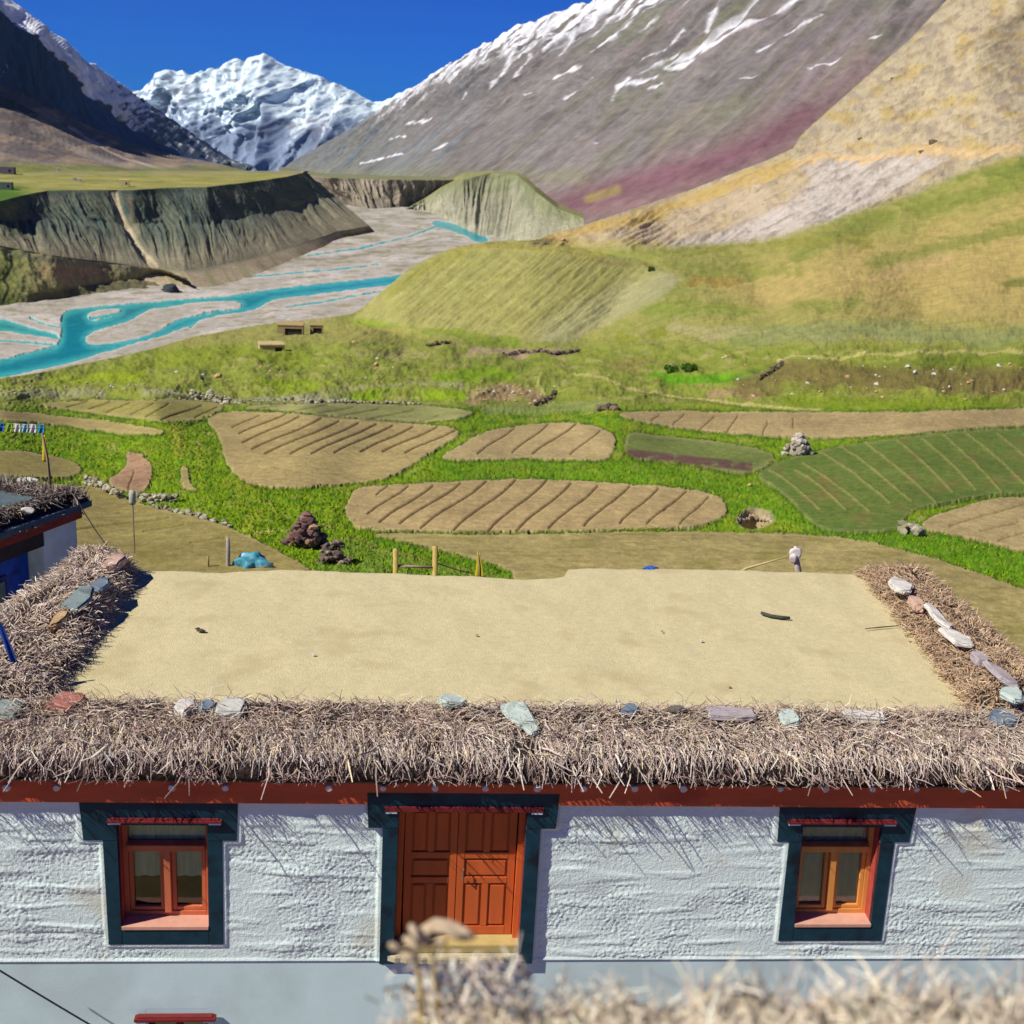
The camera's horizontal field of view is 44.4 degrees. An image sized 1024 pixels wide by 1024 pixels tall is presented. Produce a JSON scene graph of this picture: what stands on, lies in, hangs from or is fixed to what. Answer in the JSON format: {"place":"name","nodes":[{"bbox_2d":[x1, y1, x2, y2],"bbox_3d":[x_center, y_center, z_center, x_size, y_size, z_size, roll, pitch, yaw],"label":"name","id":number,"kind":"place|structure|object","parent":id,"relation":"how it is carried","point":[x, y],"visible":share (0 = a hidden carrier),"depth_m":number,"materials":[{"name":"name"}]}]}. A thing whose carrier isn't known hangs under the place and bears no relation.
{"place":"outdoors","nodes":[
{"label":"outdoors","id":0,"kind":"place"},
{"bbox_2d":[0,96,35,113],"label":"rock spur","id":1,"kind":"structure","parent":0,"point":[6,103],"depth_m":1614.48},
{"bbox_2d":[0,450,82,476],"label":"field","id":2,"kind":"structure","parent":0,"point":[13,463],"depth_m":45.60,"materials":[{"name":"soil"}]},
{"bbox_2d":[0,409,164,433],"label":"field","id":3,"kind":"structure","parent":0,"point":[103,424],"depth_m":60.03,"materials":[{"name":"soil"}]},
{"bbox_2d":[0,246,187,305],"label":"river bank","id":4,"kind":"structure","parent":0,"point":[26,277],"depth_m":710.28,"materials":[{"name":"plant"}]},
{"bbox_2d":[0,0,253,174],"bbox_3d":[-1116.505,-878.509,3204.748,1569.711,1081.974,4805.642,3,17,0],"label":"mountain","id":5,"kind":"structure","parent":0,"point":[89,117],"depth_m":2025.19,"materials":[{"name":"stone"}]},
{"bbox_2d":[110,451,152,491],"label":"field","id":6,"kind":"structure","parent":0,"point":[135,472],"depth_m":45.28,"materials":[{"name":"soil"}]},
{"bbox_2d":[44,397,223,421],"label":"field","id":7,"kind":"structure","parent":0,"point":[169,409],"depth_m":65.47,"materials":[{"name":"plant"}]},
{"bbox_2d":[0,171,308,200],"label":"meadow","id":8,"kind":"structure","parent":0,"point":[29,183],"depth_m":995.84,"materials":[{"name":"plant"}]},
{"bbox_2d":[0,182,13,189],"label":"mud hut","id":9,"kind":"object","parent":8,"relation":"on","point":[6,185],"visible":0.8,"depth_m":829.39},
{"bbox_2d":[0,166,15,174],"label":"mud hut","id":10,"kind":"object","parent":8,"relation":"on","point":[7,170],"visible":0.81,"depth_m":982.17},
{"bbox_2d":[119,179,129,186],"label":"mud hut","id":11,"kind":"object","parent":8,"relation":"on","point":[124,183],"visible":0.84,"depth_m":916.09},
{"bbox_2d":[36,481,313,572],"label":"field","id":12,"kind":"structure","parent":0,"point":[165,540],"depth_m":36.27,"materials":[{"name":"soil"}]},
{"bbox_2d":[226,537,229,565],"bbox_3d":[-7.634,1.324,33.720,0.130,1.346,0.119,3,17,0],"label":"post","id":13,"kind":"object","parent":12,"relation":"on","point":[227,551],"visible":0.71,"depth_m":33.59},
{"bbox_2d":[232,551,273,568],"bbox_3d":[-6.979,1.305,33.855,1.170,0.507,0.742,3,17,0],"label":"tarpaulin heap","id":14,"kind":"object","parent":12,"relation":"on","point":[246,560],"visible":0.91,"depth_m":33.66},
{"bbox_2d":[0,173,372,287],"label":"cliff","id":15,"kind":"structure","parent":0,"point":[211,236],"depth_m":874.84,"materials":[{"name":"stone"}]},
{"bbox_2d":[180,465,196,490],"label":"field","id":16,"kind":"structure","parent":0,"point":[185,479],"depth_m":43.93,"materials":[{"name":"soil"}]},
{"bbox_2d":[0,220,488,377],"bbox_3d":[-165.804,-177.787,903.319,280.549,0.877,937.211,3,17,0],"label":"river","id":17,"kind":"structure","parent":0,"point":[78,325],"depth_m":654.03,"materials":[{"name":"liquid"}]},
{"bbox_2d":[0,205,513,377],"bbox_3d":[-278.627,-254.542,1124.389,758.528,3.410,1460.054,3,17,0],"label":"gravel floor","id":18,"kind":"structure","parent":0,"point":[399,256],"depth_m":744.27,"materials":[{"name":"gravel"}]},
{"bbox_2d":[161,283,179,292],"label":"river boulder","id":19,"kind":"object","parent":18,"relation":"on","point":[171,288],"visible":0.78,"depth_m":745.05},
{"bbox_2d":[131,53,414,170],"bbox_3d":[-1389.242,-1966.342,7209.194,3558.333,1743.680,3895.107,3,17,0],"label":"snow mountain","id":20,"kind":"structure","parent":0,"point":[263,112],"depth_m":6339.25,"materials":[{"name":"snow"}]},
{"bbox_2d":[12,0,592,101],"label":"sky","id":21,"kind":"structure","parent":0,"point":[378,50],"materials":[{"name":"blue"}]},
{"bbox_2d":[208,410,459,487],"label":"field","id":22,"kind":"structure","parent":0,"point":[282,449],"depth_m":52.45,"materials":[{"name":"soil"}]},
{"bbox_2d":[246,403,472,421],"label":"field","id":23,"kind":"structure","parent":0,"point":[413,411],"depth_m":66.91,"materials":[{"name":"soil"}]},
{"bbox_2d":[279,166,453,208],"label":"terrace","id":24,"kind":"structure","parent":0,"point":[374,191],"depth_m":1484.46,"materials":[{"name":"stone"}]},
{"bbox_2d":[407,170,583,240],"bbox_3d":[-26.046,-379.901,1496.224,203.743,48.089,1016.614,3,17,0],"label":"river terrace","id":25,"kind":"structure","parent":0,"point":[509,205],"depth_m":1316.51,"materials":[{"name":"stone"}]},
{"bbox_2d":[0,136,1023,402],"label":"slope","id":26,"kind":"structure","parent":0,"point":[936,266],"depth_m":158.46,"materials":[{"name":"plant"}]},
{"bbox_2d":[214,373,221,377],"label":"boulder","id":27,"kind":"object","parent":26,"relation":"on","point":[218,375],"visible":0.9,"depth_m":115.08,"materials":[{"name":"beige stone"}]},
{"bbox_2d":[257,341,284,351],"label":"mud hut","id":28,"kind":"object","parent":26,"relation":"on","point":[276,346],"visible":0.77,"depth_m":191.83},
{"bbox_2d":[275,347,281,351],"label":"door","id":29,"kind":"structure","parent":28,"relation":"in","point":[277,349],"depth_m":192.15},
{"bbox_2d":[277,321,304,334],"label":"mud hut","id":30,"kind":"object","parent":26,"relation":"on","point":[289,328],"visible":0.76,"depth_m":269.83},
{"bbox_2d":[285,328,301,334],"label":"door","id":31,"kind":"structure","parent":30,"relation":"in","point":[288,331],"depth_m":269.98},
{"bbox_2d":[310,323,323,333],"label":"mud hut","id":32,"kind":"object","parent":26,"relation":"on","point":[316,328],"visible":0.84,"depth_m":274.36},
{"bbox_2d":[313,328,321,333],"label":"door","id":33,"kind":"structure","parent":32,"relation":"in","point":[315,330],"depth_m":274.50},
{"bbox_2d":[426,340,452,346],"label":"stone wall","id":34,"kind":"structure","parent":26,"relation":"on","point":[436,342],"depth_m":216.54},
{"bbox_2d":[533,390,557,405],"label":"stone wall","id":35,"kind":"structure","parent":26,"relation":"on","point":[542,399],"depth_m":84.81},
{"bbox_2d":[664,363,679,373],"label":"shrub","id":36,"kind":"object","parent":26,"relation":"on","point":[669,369],"visible":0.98,"depth_m":110.37,"materials":[{"name":"green plant"}]},
{"bbox_2d":[680,362,697,372],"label":"shrub","id":37,"kind":"object","parent":26,"relation":"on","point":[689,367],"visible":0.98,"depth_m":106.95,"materials":[{"name":"green plant"}]},
{"bbox_2d":[759,358,784,379],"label":"stone wall","id":38,"kind":"structure","parent":26,"relation":"on","point":[775,367],"depth_m":89.44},
{"bbox_2d":[0,399,1023,587],"bbox_3d":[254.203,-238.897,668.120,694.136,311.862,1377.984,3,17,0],"label":"grass verge","id":39,"kind":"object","parent":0,"point":[578,408],"depth_m":48.84,"materials":[{"name":"plant"}]},
{"bbox_2d":[82,473,126,497],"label":"stone wall","id":40,"kind":"structure","parent":39,"relation":"on","point":[95,482],"depth_m":42.89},
{"bbox_2d":[135,492,179,503],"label":"stone wall","id":41,"kind":"structure","parent":39,"relation":"on","point":[151,498],"depth_m":40.88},
{"bbox_2d":[149,504,232,527],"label":"stone wall","id":42,"kind":"structure","parent":39,"relation":"on","point":[223,522],"depth_m":38.90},
{"bbox_2d":[189,389,232,404],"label":"stone wall","id":43,"kind":"structure","parent":39,"relation":"on","point":[210,394],"depth_m":75.50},
{"bbox_2d":[279,511,332,549],"bbox_3d":[-5.890,0.536,36.013,1.565,1.202,0.998,3,17,0],"label":"stone heap","id":44,"kind":"object","parent":39,"relation":"on","point":[305,530],"visible":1,"depth_m":35.80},
{"bbox_2d":[233,396,420,404],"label":"stone wall","id":45,"kind":"structure","parent":39,"relation":"on","point":[320,400],"depth_m":73.61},
{"bbox_2d":[315,539,351,564],"bbox_3d":[-4.935,1.101,34.768,1.012,0.782,0.747,3,17,0],"label":"stone heap","id":46,"kind":"object","parent":39,"relation":"on","point":[336,555],"visible":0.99,"depth_m":34.63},
{"bbox_2d":[593,403,618,412],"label":"stone wall","id":47,"kind":"structure","parent":39,"relation":"on","point":[608,406],"depth_m":68.90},
{"bbox_2d":[737,514,771,525],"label":"stone pit","id":48,"kind":"object","parent":39,"relation":"on","point":[741,521],"visible":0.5,"depth_m":44.33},
{"bbox_2d":[897,520,925,535],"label":"stone wall","id":49,"kind":"structure","parent":39,"relation":"on","point":[914,528],"depth_m":41.05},
{"bbox_2d":[354,243,682,342],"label":"hill","id":50,"kind":"structure","parent":0,"point":[512,293],"depth_m":292.88,"materials":[{"name":"plant"}]},
{"bbox_2d":[648,266,654,271],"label":"shrub","id":51,"kind":"object","parent":50,"relation":"on","point":[650,268],"visible":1,"depth_m":309.68,"materials":[{"name":"green plant"}]},
{"bbox_2d":[443,422,616,459],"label":"field","id":52,"kind":"structure","parent":0,"point":[563,440],"depth_m":56.89,"materials":[{"name":"soil"}]},
{"bbox_2d":[345,478,726,532],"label":"field","id":53,"kind":"structure","parent":0,"point":[516,505],"depth_m":42.77,"materials":[{"name":"soil"}]},
{"bbox_2d":[502,348,579,355],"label":"stone wall","id":54,"kind":"structure","parent":0,"point":[558,353],"depth_m":199.51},
{"bbox_2d":[285,0,946,224],"bbox_3d":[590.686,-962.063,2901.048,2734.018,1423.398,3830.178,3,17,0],"label":"mountain","id":55,"kind":"structure","parent":0,"point":[594,110],"depth_m":1658.62,"materials":[{"name":"stone"}]},
{"bbox_2d":[376,529,1023,659],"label":"field","id":56,"kind":"structure","parent":0,"point":[554,555],"depth_m":37.16,"materials":[{"name":"soil"}]},
{"bbox_2d":[625,432,774,472],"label":"field","id":57,"kind":"structure","parent":0,"point":[726,456],"depth_m":56.00,"materials":[{"name":"plant"}]},
{"bbox_2d":[377,928,1023,1023],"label":"brushwood parapet","id":58,"kind":"structure","parent":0,"point":[746,1005],"depth_m":2.66,"materials":[{"name":"plant"}]},
{"bbox_2d":[388,918,475,1023],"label":"dry plant","id":59,"kind":"object","parent":58,"relation":"attached to","point":[418,939],"visible":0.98,"depth_m":2.64,"materials":[{"name":"plant"}]},
{"bbox_2d":[365,932,550,1023],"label":"twig clump","id":60,"kind":"object","parent":58,"relation":"attached to","point":[458,977],"visible":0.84,"depth_m":2.69,"materials":[{"name":"plant"}]},
{"bbox_2d":[531,0,1023,246],"bbox_3d":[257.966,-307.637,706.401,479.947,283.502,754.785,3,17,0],"label":"ochre mountainside","id":61,"kind":"structure","parent":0,"point":[954,86],"depth_m":517.42,"materials":[{"name":"stone"}]},
{"bbox_2d":[929,139,937,144],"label":"rock","id":62,"kind":"object","parent":61,"relation":"on","point":[932,141],"visible":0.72,"depth_m":495.23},
{"bbox_2d":[573,346,1023,410],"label":"path","id":63,"kind":"structure","parent":0,"point":[901,353],"depth_m":89.30,"materials":[{"name":"soil"}]},
{"bbox_2d":[621,407,1023,437],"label":"field","id":64,"kind":"structure","parent":0,"point":[824,423],"depth_m":65.89,"materials":[{"name":"soil"}]},
{"bbox_2d":[759,426,1023,534],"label":"field","id":65,"kind":"structure","parent":0,"point":[880,484],"depth_m":51.20,"materials":[{"name":"plant"}]},
{"bbox_2d":[781,432,813,455],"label":"cairn","id":66,"kind":"object","parent":65,"relation":"on","point":[799,445],"visible":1,"depth_m":56.06,"materials":[{"name":"stone"}]},
{"bbox_2d":[923,496,1023,549],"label":"field","id":67,"kind":"structure","parent":0,"point":[999,520],"depth_m":43.61,"materials":[{"name":"soil"}]},
{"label":"ground","id":68,"kind":"structure","parent":0,"visible":0},
{"bbox_2d":[0,472,91,605],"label":"stone house","id":69,"kind":"structure","parent":68,"relation":"on","point":[41,538],"depth_m":19.10,"materials":[{"name":"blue paint"}]},
{"bbox_2d":[0,575,7,605],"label":"window","id":70,"kind":"structure","parent":69,"relation":"in","point":[3,579],"depth_m":18.80,"materials":[{"name":"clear glass"}]},
{"bbox_2d":[20,507,33,513],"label":"roof stone","id":71,"kind":"object","parent":69,"relation":"on","point":[28,510],"visible":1,"depth_m":18.33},
{"bbox_2d":[17,477,38,482],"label":"roof stone","id":72,"kind":"object","parent":69,"relation":"on","point":[34,479],"visible":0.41,"depth_m":21.11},
{"bbox_2d":[41,433,51,487],"bbox_3d":[-7.843,-0.708,21.186,0.157,1.282,0.048,3,17,0],"label":"flagpole","id":73,"kind":"object","parent":69,"relation":"on","point":[45,457],"visible":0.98,"depth_m":21.10,"materials":[{"name":"yellow fabric"}]},
{"bbox_2d":[0,423,43,432],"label":"prayer flags","id":74,"kind":"object","parent":73,"relation":"attached to","point":[9,427],"visible":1,"depth_m":21.70,"materials":[{"name":"fabric"}]},
{"bbox_2d":[77,500,110,550],"bbox_3d":[-6.085,0.207,18.300,0.015,0.184,2.118,-8,20,-30],"label":"cable","id":75,"kind":"object","parent":69,"relation":"attached to","point":[92,524],"visible":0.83,"depth_m":18.45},
{"bbox_2d":[393,546,437,575],"bbox_3d":[-1.527,3.212,19.434,0.754,6.088,1.182,3,17,0],"label":"fence","id":76,"kind":"object","parent":68,"relation":"on","point":[433,567],"visible":0.13,"depth_m":18.11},
{"bbox_2d":[438,563,473,573],"bbox_3d":[-0.873,0.864,19.311,0.016,0.789,1.784,8,18,16],"label":"cord","id":77,"kind":"object","parent":76,"relation":"attached to","point":[455,569],"visible":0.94,"depth_m":19.33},
{"bbox_2d":[475,550,483,576],"bbox_3d":[-0.466,0.981,18.031,0.134,0.906,0.027,3,17,0],"label":"flagpole","id":78,"kind":"object","parent":68,"relation":"on","point":[479,571],"visible":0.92,"depth_m":17.97,"materials":[{"name":"yellow fabric"}]},
{"bbox_2d":[0,541,1023,1023],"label":"mud house","id":79,"kind":"structure","parent":68,"relation":"on","point":[308,837],"depth_m":13.12,"materials":[{"name":"white"}]},
{"bbox_2d":[0,622,17,665],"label":"flagpole","id":80,"kind":"object","parent":79,"relation":"attached to","point":[8,647],"visible":1,"depth_m":12.99,"materials":[{"name":"blue metal"}]},
{"bbox_2d":[0,699,27,720],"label":"flat stone","id":81,"kind":"object","parent":79,"relation":"on","point":[3,705],"visible":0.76,"depth_m":12.47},
{"bbox_2d":[0,970,89,1023],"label":"cable","id":82,"kind":"object","parent":79,"relation":"attached to","point":[42,996],"visible":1,"depth_m":12.33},
{"bbox_2d":[48,608,70,632],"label":"flat stone","id":83,"kind":"object","parent":79,"relation":"on","point":[57,621],"visible":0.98,"depth_m":14.24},
{"bbox_2d":[45,691,85,714],"bbox_3d":[-4.510,1.942,12.700,0.349,0.116,0.386,3,17,0],"label":"flat stone","id":84,"kind":"object","parent":79,"relation":"on","point":[66,705],"visible":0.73,"depth_m":12.65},
{"bbox_2d":[61,585,93,615],"bbox_3d":[-5.122,1.041,14.815,0.284,0.092,0.716,11,23,-3],"label":"flat stone","id":85,"kind":"object","parent":79,"relation":"on","point":[81,597],"visible":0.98,"depth_m":14.79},
{"bbox_2d":[91,577,110,593],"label":"flat stone","id":86,"kind":"object","parent":79,"relation":"on","point":[100,585],"visible":0.88,"depth_m":15.35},
{"bbox_2d":[101,552,126,573],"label":"flat stone","id":87,"kind":"object","parent":79,"relation":"on","point":[119,560],"visible":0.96,"depth_m":16.09,"materials":[{"name":"pink stone"}]},
{"bbox_2d":[128,490,135,552],"bbox_3d":[-5.290,0.139,17.532,0.098,0.919,0.098,3,17,0],"label":"thin pole","id":88,"kind":"object","parent":79,"relation":"on","point":[132,497],"visible":1,"depth_m":17.41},
{"bbox_2d":[79,802,237,944],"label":"window","id":89,"kind":"structure","parent":79,"relation":"in","point":[163,862],"depth_m":12.78,"materials":[{"name":"red wood"}]},
{"bbox_2d":[134,1013,216,1023],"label":"lower window","id":90,"kind":"structure","parent":79,"relation":"in","point":[155,1018],"depth_m":13.08,"materials":[{"name":"red paint"}]},
{"bbox_2d":[173,698,196,718],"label":"flat stone","id":91,"kind":"object","parent":79,"relation":"on","point":[179,706],"visible":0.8,"depth_m":12.64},
{"bbox_2d":[195,627,205,631],"bbox_3d":[-3.714,1.403,14.922,0.148,0.037,0.075,13,20,28],"label":"scrap","id":92,"kind":"object","parent":79,"relation":"on","point":[198,629],"visible":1,"depth_m":14.90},
{"bbox_2d":[197,699,216,714],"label":"flat stone","id":93,"kind":"object","parent":79,"relation":"on","point":[207,703],"visible":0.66,"depth_m":12.75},
{"bbox_2d":[214,697,246,719],"bbox_3d":[-2.860,1.994,12.740,0.313,0.118,0.355,3,17,0],"label":"flat stone","id":94,"kind":"object","parent":79,"relation":"on","point":[230,708],"visible":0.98,"depth_m":12.66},
{"bbox_2d":[437,694,466,708],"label":"flat stone","id":95,"kind":"object","parent":79,"relation":"on","point":[447,698],"visible":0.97,"depth_m":13.09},
{"bbox_2d":[367,793,559,965],"bbox_3d":[-0.535,3.745,12.932,1.933,2.024,0.348,1,18,-5],"label":"door","id":96,"kind":"structure","parent":79,"relation":"in","point":[486,834],"depth_m":12.98,"materials":[{"name":"paint"}]},
{"bbox_2d":[500,701,539,735],"bbox_3d":[0.081,2.104,12.822,0.426,0.073,0.487,7,30,-1],"label":"flat stone","id":97,"kind":"object","parent":79,"relation":"on","point":[517,712],"visible":1,"depth_m":12.81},
{"bbox_2d":[620,703,639,717],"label":"flat stone","id":98,"kind":"object","parent":79,"relation":"on","point":[629,708],"visible":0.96,"depth_m":13.08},
{"bbox_2d":[642,565,658,569],"bbox_3d":[2.025,0.813,18.254,0.269,0.070,0.176,3,17,0],"label":"rag","id":99,"kind":"object","parent":79,"relation":"on","point":[651,567],"visible":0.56,"depth_m":18.22,"materials":[{"name":"blue fabric"}]},
{"bbox_2d":[667,705,687,713],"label":"flat stone","id":100,"kind":"object","parent":79,"relation":"on","point":[677,708],"visible":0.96,"depth_m":13.14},
{"bbox_2d":[706,705,756,722],"bbox_3d":[2.301,2.118,13.144,0.520,0.078,0.304,3,17,0],"label":"flat stone","id":101,"kind":"object","parent":79,"relation":"on","point":[721,713],"visible":0.97,"depth_m":13.08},
{"bbox_2d":[761,611,789,618],"bbox_3d":[3.414,1.351,16.271,0.385,0.047,0.092,9,19,20],"label":"stick","id":102,"kind":"object","parent":79,"relation":"on","point":[774,616],"visible":1,"depth_m":16.24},
{"bbox_2d":[778,708,800,727],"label":"flat stone","id":103,"kind":"object","parent":79,"relation":"on","point":[784,715],"visible":0.96,"depth_m":13.07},
{"bbox_2d":[777,807,915,940],"bbox_3d":[3.428,3.783,13.301,1.449,1.640,0.335,1,18,-5],"label":"window","id":104,"kind":"structure","parent":79,"relation":"in","point":[839,859],"depth_m":13.36,"materials":[{"name":"orange wood"}]},
{"bbox_2d":[842,709,886,723],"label":"flat stone","id":105,"kind":"object","parent":79,"relation":"on","point":[861,717],"visible":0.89,"depth_m":13.23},
{"bbox_2d":[865,625,898,628],"bbox_3d":[4.745,1.477,16.091,0.500,0.016,0.017,-3,18,-18],"label":"twig","id":106,"kind":"object","parent":79,"relation":"on","point":[881,627],"visible":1,"depth_m":16.09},
{"bbox_2d":[888,576,913,594],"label":"flat stone","id":107,"kind":"object","parent":79,"relation":"on","point":[899,585],"visible":1,"depth_m":16.68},
{"bbox_2d":[907,595,924,612],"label":"flat stone","id":108,"kind":"object","parent":79,"relation":"on","point":[916,602],"visible":0.99,"depth_m":16.13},
{"bbox_2d":[923,603,951,628],"bbox_3d":[5.349,1.312,15.751,0.262,0.080,0.569,14,26,-3],"label":"flat stone","id":109,"kind":"object","parent":79,"relation":"on","point":[937,616],"visible":0.92,"depth_m":15.70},
{"bbox_2d":[938,627,973,648],"bbox_3d":[5.378,1.519,15.116,0.275,0.085,0.548,0,18,-8],"label":"flat stone","id":110,"kind":"object","parent":79,"relation":"on","point":[955,638],"visible":1,"depth_m":15.03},
{"bbox_2d":[970,650,989,668],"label":"flat stone","id":111,"kind":"object","parent":79,"relation":"on","point":[978,657],"visible":0.81,"depth_m":14.52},
{"bbox_2d":[982,660,1018,687],"bbox_3d":[5.509,1.842,14.111,0.312,0.082,0.481,14,23,-3],"label":"flat stone","id":112,"kind":"object","parent":79,"relation":"on","point":[1002,676],"visible":0.9,"depth_m":14.07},
{"bbox_2d":[989,708,1017,728],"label":"flat stone","id":113,"kind":"object","parent":79,"relation":"on","point":[1011,716],"visible":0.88,"depth_m":13.35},
{"bbox_2d":[999,686,1023,704],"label":"flat stone","id":114,"kind":"object","parent":79,"relation":"on","point":[1013,695],"visible":1,"depth_m":13.62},
{"bbox_2d":[789,546,801,571],"bbox_3d":[5.628,3.117,26.017,0.320,5.080,0.188,3,17,0],"label":"wrapped post","id":115,"kind":"object","parent":68,"relation":"on","point":[795,552],"visible":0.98,"depth_m":25.27,"materials":[{"name":"white fabric"}]},
{"bbox_2d":[742,556,789,569],"bbox_3d":[5.084,1.074,25.411,1.033,0.466,0.058,3,17,0],"label":"pole","id":116,"kind":"object","parent":115,"relation":"attached to","point":[749,567],"visible":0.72,"depth_m":25.39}
]}

